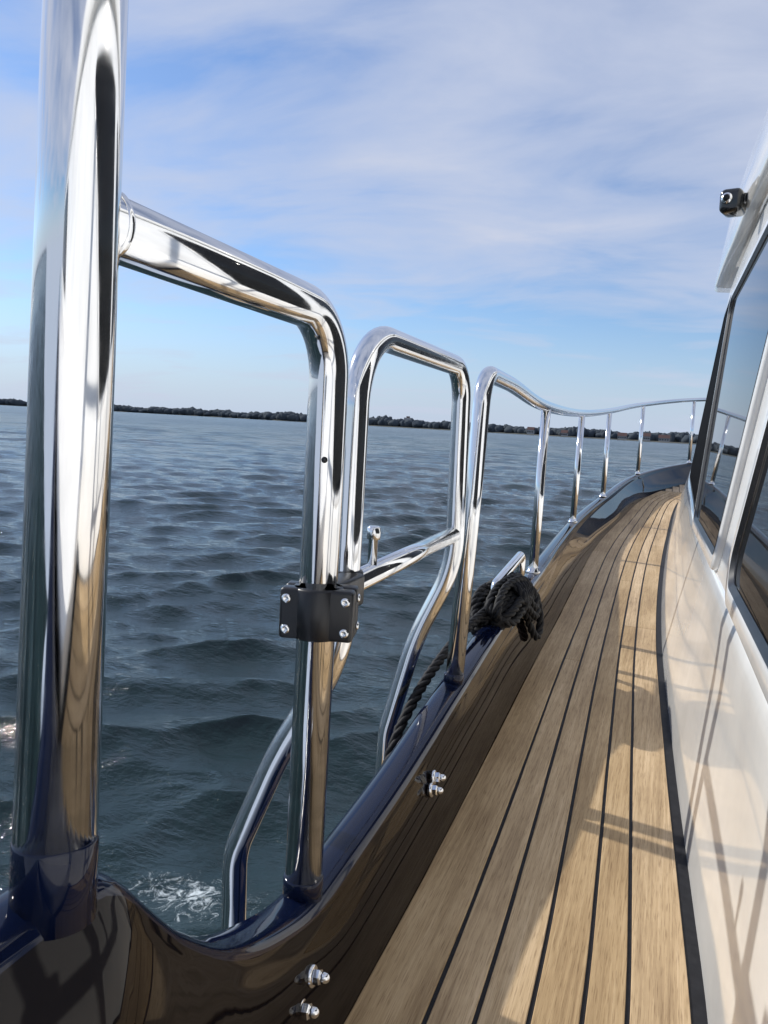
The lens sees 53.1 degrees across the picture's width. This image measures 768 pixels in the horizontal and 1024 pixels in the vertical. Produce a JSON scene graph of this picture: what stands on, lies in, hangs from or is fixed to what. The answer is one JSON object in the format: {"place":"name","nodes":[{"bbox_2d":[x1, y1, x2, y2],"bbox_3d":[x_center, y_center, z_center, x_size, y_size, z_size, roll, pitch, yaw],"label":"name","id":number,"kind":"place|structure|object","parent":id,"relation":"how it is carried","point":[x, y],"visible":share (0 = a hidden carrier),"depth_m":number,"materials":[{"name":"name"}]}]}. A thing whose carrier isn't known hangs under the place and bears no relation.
{"place":"outdoors","nodes":[
{"label":"outdoors","id":0,"kind":"place"},
{"bbox_2d":[0,405,695,935],"bbox_3d":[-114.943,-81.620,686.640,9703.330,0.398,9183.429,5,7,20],"label":"water","id":1,"kind":"structure","parent":0,"point":[202,571],"depth_m":7.57,"materials":[{"name":"blue liquid"}]},
{"bbox_2d":[0,463,691,1023],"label":"motor yacht","id":2,"kind":"object","parent":1,"relation":"on","point":[126,957],"visible":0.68,"depth_m":0.79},
{"bbox_2d":[8,0,348,940],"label":"gate rail","id":3,"kind":"object","parent":2,"relation":"on","point":[94,228],"visible":1,"depth_m":0.41,"materials":[{"name":"silver metal"}]},
{"bbox_2d":[279,569,364,642],"bbox_3d":[-0.055,0.091,0.816,0.074,0.050,0.174,4,6,6],"label":"tube clamp","id":4,"kind":"object","parent":3,"relation":"attached to","point":[314,615],"visible":0.94,"depth_m":0.73,"materials":[{"name":"black plastic"}]},
{"bbox_2d":[301,999,318,1020],"bbox_3d":[-0.070,0.458,0.704,0.022,0.020,0.020,5,7,20],"label":"dome nut","id":5,"kind":"object","parent":2,"relation":"attached to","point":[309,1011],"visible":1,"depth_m":0.70,"materials":[{"name":"silver metal"}]},
{"bbox_2d":[307,964,329,988],"bbox_3d":[-0.062,0.441,0.727,0.022,0.020,0.020,5,7,20],"label":"dome nut","id":6,"kind":"object","parent":2,"relation":"attached to","point":[316,976],"visible":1,"depth_m":0.72,"materials":[{"name":"silver metal"}]},
{"bbox_2d":[427,782,442,796],"bbox_3d":[0.073,0.397,1.093,0.022,0.020,0.020,5,7,20],"label":"dome nut","id":7,"kind":"object","parent":2,"relation":"attached to","point":[432,789],"visible":1,"depth_m":1.09,"materials":[{"name":"silver metal"}]},
{"bbox_2d":[430,770,445,784],"bbox_3d":[0.078,0.384,1.109,0.022,0.020,0.020,5,7,20],"label":"dome nut","id":8,"kind":"object","parent":2,"relation":"attached to","point":[435,776],"visible":1,"depth_m":1.10,"materials":[{"name":"silver metal"}]},
{"bbox_2d":[382,572,543,763],"bbox_3d":[0.163,0.449,1.586,0.125,0.578,0.841,6,7,26],"label":"mooring rope","id":9,"kind":"object","parent":2,"relation":"attached to","point":[511,599],"visible":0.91,"depth_m":1.66,"materials":[{"name":"black fabric"}]},
{"bbox_2d":[490,551,525,589],"bbox_3d":[0.299,0.169,1.853,0.024,0.111,0.344,5,7,20],"label":"fairlead","id":10,"kind":"object","parent":2,"relation":"attached to","point":[517,561],"visible":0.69,"depth_m":1.88,"materials":[{"name":"silver metal"}]},
{"bbox_2d":[344,484,707,1023],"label":"teak deck","id":11,"kind":"structure","parent":2,"relation":"on","point":[554,887],"depth_m":1.10,"materials":[{"name":"brown wood"}]},
{"bbox_2d":[661,110,767,1023],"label":"yacht cabin","id":12,"kind":"object","parent":11,"relation":"on","point":[714,619],"visible":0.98,"depth_m":1.14,"materials":[{"name":"white plastic"}]},
{"bbox_2d":[719,188,746,217],"bbox_3d":[0.814,-0.720,1.788,0.056,0.056,0.084,8,8,34],"label":"side spotlight","id":13,"kind":"object","parent":12,"relation":"attached to","point":[733,201],"visible":1,"depth_m":1.77,"materials":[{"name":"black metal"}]},
{"bbox_2d":[725,411,767,703],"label":"salon window frame","id":14,"kind":"structure","parent":12,"relation":"in","point":[759,667],"depth_m":0.95,"materials":[{"name":"white metal"}]},
{"bbox_2d":[734,447,767,644],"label":"salon window glass","id":15,"kind":"structure","parent":12,"relation":"in","point":[751,572],"depth_m":0.98,"materials":[{"name":"black glass"}]},
{"bbox_2d":[444,366,705,684],"bbox_3d":[2.897,-0.294,3.938,3.481,0.928,6.909,5,7,20],"label":"guard rail","id":16,"kind":"object","parent":2,"relation":"on","point":[489,378],"visible":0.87,"depth_m":1.37,"materials":[{"name":"silver metal"}]},
{"bbox_2d":[221,326,470,929],"bbox_3d":[-0.051,0.487,1.164,0.180,1.469,0.481,5,7,20],"label":"boarding ladder","id":17,"kind":"object","parent":16,"relation":"attached to","point":[374,345],"visible":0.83,"depth_m":0.96,"materials":[{"name":"silver metal"}]},
{"bbox_2d":[7,405,695,443],"bbox_3d":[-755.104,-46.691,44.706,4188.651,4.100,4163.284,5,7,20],"label":"shore ground","id":18,"kind":"structure","parent":0,"point":[426,428],"depth_m":1296.32,"materials":[{"name":"plant"}]},
{"bbox_2d":[0,398,697,442],"bbox_3d":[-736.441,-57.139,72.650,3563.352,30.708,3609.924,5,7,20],"label":"distant trees","id":19,"kind":"object","parent":18,"relation":"on","point":[386,420],"visible":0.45,"depth_m":1380.62,"materials":[{"name":"green plant"}]},
{"bbox_2d":[658,438,668,441],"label":"walls","id":20,"kind":"structure","parent":18,"relation":"on","point":[663,440],"depth_m":903.74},
{"bbox_2d":[0,0,767,433],"label":"sky","id":21,"kind":"structure","parent":0,"point":[530,191],"materials":[{"name":"blue"}]},
{"bbox_2d":[658,435,669,438],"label":"roof","id":22,"kind":"structure","parent":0,"point":[663,436],"depth_m":905.15,"materials":[{"name":"tile"}]}
]}

